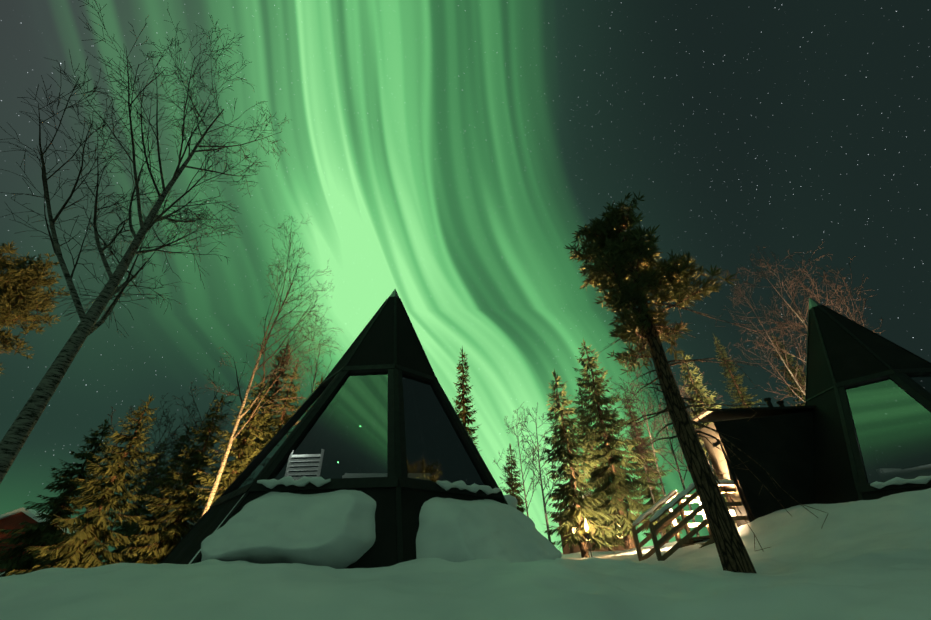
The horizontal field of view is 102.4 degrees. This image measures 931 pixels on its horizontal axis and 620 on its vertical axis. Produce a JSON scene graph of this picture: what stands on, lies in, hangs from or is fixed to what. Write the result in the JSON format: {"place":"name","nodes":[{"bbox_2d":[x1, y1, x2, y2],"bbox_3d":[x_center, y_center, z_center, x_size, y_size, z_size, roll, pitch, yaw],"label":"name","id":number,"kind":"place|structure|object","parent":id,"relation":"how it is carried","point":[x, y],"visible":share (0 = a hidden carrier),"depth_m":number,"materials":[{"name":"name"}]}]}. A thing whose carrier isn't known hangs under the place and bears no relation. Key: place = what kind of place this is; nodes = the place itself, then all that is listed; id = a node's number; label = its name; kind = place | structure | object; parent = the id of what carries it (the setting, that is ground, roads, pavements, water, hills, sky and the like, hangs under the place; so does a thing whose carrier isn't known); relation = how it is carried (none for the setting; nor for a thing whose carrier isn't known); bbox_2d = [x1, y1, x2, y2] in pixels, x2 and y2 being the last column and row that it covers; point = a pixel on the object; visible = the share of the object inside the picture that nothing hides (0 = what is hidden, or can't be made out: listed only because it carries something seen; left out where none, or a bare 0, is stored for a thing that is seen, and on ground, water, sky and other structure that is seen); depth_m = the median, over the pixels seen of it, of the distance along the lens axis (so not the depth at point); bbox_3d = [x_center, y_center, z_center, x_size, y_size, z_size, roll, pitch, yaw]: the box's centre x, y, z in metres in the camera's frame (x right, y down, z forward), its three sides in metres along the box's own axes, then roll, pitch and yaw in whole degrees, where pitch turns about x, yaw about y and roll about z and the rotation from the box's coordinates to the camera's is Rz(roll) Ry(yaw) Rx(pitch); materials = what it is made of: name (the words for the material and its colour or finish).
{"place":"outdoors","nodes":[
{"label":"outdoors","id":0,"kind":"place"},
{"bbox_2d":[0,507,74,533],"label":"roof snow","id":1,"kind":"structure","parent":0,"point":[31,513],"depth_m":30.24,"materials":[{"name":"white snow"}]},
{"bbox_2d":[0,488,930,619],"bbox_3d":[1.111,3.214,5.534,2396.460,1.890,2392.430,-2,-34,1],"label":"snow ground","id":2,"kind":"structure","parent":0,"point":[863,560],"depth_m":2.71,"materials":[{"name":"white snow"}]},
{"bbox_2d":[0,240,69,373],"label":"pine tree","id":3,"kind":"object","parent":2,"relation":"on","point":[20,282],"visible":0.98,"depth_m":12.90,"materials":[{"name":"green plant"}]},
{"bbox_2d":[0,512,69,571],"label":"red cabin walls","id":4,"kind":"structure","parent":2,"relation":"on","point":[12,522],"depth_m":29.80,"materials":[{"name":"red wood"}]},
{"bbox_2d":[0,419,112,576],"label":"spruce tree","id":5,"kind":"object","parent":2,"relation":"on","point":[48,529],"visible":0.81,"depth_m":16.12,"materials":[{"name":"green plant"}]},
{"bbox_2d":[6,395,159,575],"bbox_3d":[-13.653,6.669,14.792,3.933,7.138,3.848,-30,-43,35],"label":"spruce tree","id":6,"kind":"object","parent":2,"relation":"on","point":[83,551],"visible":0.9,"depth_m":14.15,"materials":[{"name":"green plant"}]},
{"bbox_2d":[63,404,148,525],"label":"birch","id":7,"kind":"object","parent":2,"relation":"on","point":[124,431],"visible":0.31,"depth_m":20.49,"materials":[{"name":"brown plant"}]},
{"bbox_2d":[99,437,169,563],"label":"spruce tree","id":8,"kind":"object","parent":2,"relation":"on","point":[132,511],"visible":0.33,"depth_m":25.87,"materials":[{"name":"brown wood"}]},
{"bbox_2d":[0,0,287,483],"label":"birch","id":9,"kind":"object","parent":2,"relation":"on","point":[14,439],"visible":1,"depth_m":8.62,"materials":[{"name":"brown plant"}]},
{"bbox_2d":[98,411,192,558],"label":"birch","id":10,"kind":"object","parent":2,"relation":"on","point":[145,463],"visible":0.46,"depth_m":22.98,"materials":[{"name":"brown plant"}]},
{"bbox_2d":[108,425,191,563],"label":"spruce tree","id":11,"kind":"object","parent":2,"relation":"on","point":[137,531],"visible":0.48,"depth_m":20.42,"materials":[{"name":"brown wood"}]},
{"bbox_2d":[120,393,197,562],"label":"birch","id":12,"kind":"object","parent":2,"relation":"on","point":[147,491],"visible":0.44,"depth_m":25.15,"materials":[{"name":"brown plant"}]},
{"bbox_2d":[120,395,228,563],"bbox_3d":[-12.090,7.568,16.969,3.830,7.996,3.848,-2,-34,1],"label":"spruce tree","id":13,"kind":"object","parent":2,"relation":"on","point":[179,526],"visible":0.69,"depth_m":15.93,"materials":[{"name":"green plant"}]},
{"bbox_2d":[141,369,243,560],"bbox_3d":[-15.800,8.630,21.255,4.049,11.037,3.936,-17,-37,22],"label":"birch","id":14,"kind":"object","parent":2,"relation":"on","point":[191,423],"visible":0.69,"depth_m":21.79,"materials":[{"name":"brown plant"}]},
{"bbox_2d":[176,402,229,538],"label":"birch","id":15,"kind":"object","parent":2,"relation":"on","point":[208,439],"visible":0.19,"depth_m":26.31,"materials":[{"name":"brown plant"}]},
{"bbox_2d":[188,371,272,523],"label":"spruce tree","id":16,"kind":"object","parent":2,"relation":"on","point":[231,472],"visible":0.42,"depth_m":15.36,"materials":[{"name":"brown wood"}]},
{"bbox_2d":[181,342,291,537],"bbox_3d":[-12.258,7.538,22.138,4.996,13.709,4.695,-2,-34,1],"label":"spruce tree","id":17,"kind":"object","parent":2,"relation":"on","point":[271,393],"visible":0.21,"depth_m":23.71,"materials":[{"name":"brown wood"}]},
{"bbox_2d":[190,214,340,516],"bbox_3d":[-8.087,2.127,15.471,4.488,15.311,6.840,28,-44,-36],"label":"birch","id":18,"kind":"object","parent":2,"relation":"on","point":[221,467],"visible":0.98,"depth_m":15.47,"materials":[{"name":"brown plant"}]},
{"bbox_2d":[243,363,301,458],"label":"spruce tree","id":19,"kind":"object","parent":2,"relation":"on","point":[284,420],"visible":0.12,"depth_m":19.49,"materials":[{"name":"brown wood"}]},
{"bbox_2d":[189,489,375,568],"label":"snow pile","id":20,"kind":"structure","parent":2,"relation":"on","point":[335,529],"depth_m":4.45,"materials":[{"name":"white snow"}]},
{"bbox_2d":[276,305,335,415],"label":"birch","id":21,"kind":"object","parent":2,"relation":"on","point":[316,371],"visible":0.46,"depth_m":26.16,"materials":[{"name":"brown plant"}]},
{"bbox_2d":[309,374,322,395],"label":"spruce tree","id":22,"kind":"object","parent":2,"relation":"on","point":[319,383],"depth_m":21.60,"materials":[{"name":"green plant"}]},
{"bbox_2d":[160,289,507,568],"bbox_3d":[-1.941,2.445,8.689,7.197,7.395,7.197,-2,-34,1],"label":"glass cabin","id":23,"kind":"object","parent":2,"relation":"on","point":[375,417],"visible":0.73,"depth_m":6.46,"materials":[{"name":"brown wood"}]},
{"bbox_2d":[257,476,330,488],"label":"ledge snow","id":24,"kind":"structure","parent":23,"relation":"on","point":[300,482],"depth_m":5.42,"materials":[{"name":"white snow"}]},
{"bbox_2d":[436,480,500,494],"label":"ledge snow","id":25,"kind":"structure","parent":23,"relation":"on","point":[462,485],"depth_m":6.10,"materials":[{"name":"white snow"}]},
{"bbox_2d":[452,347,480,451],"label":"spruce tree","id":26,"kind":"object","parent":2,"relation":"on","point":[463,415],"visible":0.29,"depth_m":23.10,"materials":[{"name":"green plant"}]},
{"bbox_2d":[416,495,561,562],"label":"snow on cabin","id":27,"kind":"structure","parent":2,"relation":"on","point":[452,530],"depth_m":5.02,"materials":[{"name":"white snow"}]},
{"bbox_2d":[503,443,532,518],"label":"spruce tree","id":28,"kind":"object","parent":2,"relation":"on","point":[516,485],"visible":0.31,"depth_m":25.81,"materials":[{"name":"green plant"}]},
{"bbox_2d":[494,402,551,516],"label":"birch","id":29,"kind":"object","parent":2,"relation":"on","point":[526,456],"visible":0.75,"depth_m":26.26,"materials":[{"name":"brown plant"}]},
{"bbox_2d":[519,402,565,541],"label":"birch","id":30,"kind":"object","parent":2,"relation":"on","point":[542,489],"visible":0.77,"depth_m":18.53,"materials":[{"name":"brown plant"}]},
{"bbox_2d":[538,369,624,557],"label":"spruce tree","id":31,"kind":"object","parent":2,"relation":"on","point":[575,501],"visible":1,"depth_m":14.44,"materials":[{"name":"green plant"}]},
{"bbox_2d":[585,518,591,556],"bbox_3d":[4.309,8.066,13.069,0.160,1.400,0.160,-2,-34,1],"label":"torch pole","id":32,"kind":"object","parent":2,"relation":"on","point":[587,535],"visible":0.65,"depth_m":13.12,"materials":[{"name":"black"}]},
{"bbox_2d":[559,495,635,553],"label":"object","id":33,"kind":"structure","parent":2,"relation":"on","point":[570,550],"depth_m":31.53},
{"bbox_2d":[573,387,632,550],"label":"spruce tree","id":34,"kind":"object","parent":2,"relation":"on","point":[617,540],"visible":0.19,"depth_m":22.53,"materials":[{"name":"green plant"}]},
{"bbox_2d":[560,339,672,549],"bbox_3d":[6.872,5.873,18.468,4.905,10.559,4.696,-13,-36,17],"label":"spruce tree","id":35,"kind":"object","parent":2,"relation":"on","point":[618,489],"visible":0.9,"depth_m":17.52,"materials":[{"name":"green plant"}]},
{"bbox_2d":[610,366,676,540],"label":"birch","id":36,"kind":"object","parent":2,"relation":"on","point":[652,444],"visible":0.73,"depth_m":19.94,"materials":[{"name":"brown plant"}]},
{"bbox_2d":[612,383,675,536],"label":"birch","id":37,"kind":"object","parent":2,"relation":"on","point":[661,533],"visible":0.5,"depth_m":26.20,"materials":[{"name":"brown plant"}]},
{"bbox_2d":[623,393,684,542],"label":"spruce tree","id":38,"kind":"object","parent":2,"relation":"on","point":[646,492],"visible":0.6,"depth_m":26.54,"materials":[{"name":"green plant"}]},
{"bbox_2d":[625,350,699,536],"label":"birch","id":39,"kind":"object","parent":2,"relation":"on","point":[682,481],"visible":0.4,"depth_m":21.56,"materials":[{"name":"brown plant"}]},
{"bbox_2d":[656,380,703,470],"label":"birch","id":40,"kind":"object","parent":2,"relation":"on","point":[681,391],"visible":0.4,"depth_m":18.29,"materials":[{"name":"brown plant"}]},
{"bbox_2d":[631,479,751,560],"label":"railing","id":41,"kind":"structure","parent":2,"relation":"on","point":[688,539],"depth_m":9.22,"materials":[{"name":"brown wood"}]},
{"bbox_2d":[661,372,724,469],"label":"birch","id":42,"kind":"object","parent":2,"relation":"on","point":[693,410],"visible":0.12,"depth_m":25.02,"materials":[{"name":"plant"}]},
{"bbox_2d":[565,192,828,573],"bbox_3d":[3.744,0.588,7.197,2.720,8.102,3.542,-2,-34,1],"label":"pine tree","id":43,"kind":"object","parent":2,"relation":"on","point":[615,252],"visible":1,"depth_m":7.06,"materials":[{"name":"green plant"}]},
{"bbox_2d":[678,348,735,522],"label":"spruce tree","id":44,"kind":"object","parent":2,"relation":"on","point":[695,386],"visible":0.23,"depth_m":20.49,"materials":[{"name":"green plant"}]},
{"bbox_2d":[712,336,761,407],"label":"spruce tree","id":45,"kind":"object","parent":2,"relation":"on","point":[740,391],"visible":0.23,"depth_m":31.68,"materials":[{"name":"green plant"}]},
{"bbox_2d":[691,397,815,526],"bbox_3d":[8.367,4.250,9.605,3.570,4.200,1.000,-2,-34,1],"label":"annex","id":46,"kind":"object","parent":2,"relation":"on","point":[777,443],"visible":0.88,"depth_m":9.59,"materials":[{"name":"black wood"}]},
{"bbox_2d":[728,508,735,515],"bbox_3d":[6.659,5.094,9.363,0.140,0.240,0.180,-2,-34,1],"label":"wall lamp","id":47,"kind":"object","parent":46,"relation":"attached to","point":[732,512],"visible":0.54,"depth_m":9.33,"materials":[{"name":"white glass"}]},
{"bbox_2d":[713,260,806,405],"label":"birch","id":48,"kind":"object","parent":2,"relation":"on","point":[791,374],"visible":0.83,"depth_m":24.77,"materials":[{"name":"brown plant"}]},
{"bbox_2d":[771,333,805,405],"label":"spruce tree","id":49,"kind":"object","parent":2,"relation":"on","point":[798,393],"visible":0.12,"depth_m":29.28,"materials":[{"name":"plant"}]},
{"bbox_2d":[732,239,865,361],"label":"birch","id":50,"kind":"object","parent":2,"relation":"on","point":[788,322],"visible":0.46,"depth_m":22.92,"materials":[{"name":"brown plant"}]},
{"bbox_2d":[723,249,882,390],"bbox_3d":[19.734,2.612,20.635,5.880,17.509,6.216,-2,-34,1],"label":"birch","id":51,"kind":"object","parent":2,"relation":"on","point":[793,309],"visible":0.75,"depth_m":22.01,"materials":[{"name":"brown plant"}]},
{"bbox_2d":[799,256,884,333],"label":"birch","id":52,"kind":"object","parent":2,"relation":"on","point":[840,290],"visible":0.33,"depth_m":23.76,"materials":[{"name":"brown plant"}]},
{"bbox_2d":[804,298,930,503],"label":"cabin","id":53,"kind":"object","parent":2,"relation":"on","point":[867,392],"visible":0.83,"depth_m":8.88,"materials":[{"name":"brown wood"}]},
{"bbox_2d":[870,476,930,488],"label":"ledge snow","id":54,"kind":"structure","parent":53,"relation":"on","point":[902,481],"depth_m":7.42,"materials":[{"name":"white snow"}]},
{"bbox_2d":[0,0,930,561],"label":"sky","id":55,"kind":"structure","parent":0,"point":[446,155],"materials":[{"name":"green"}]}
]}

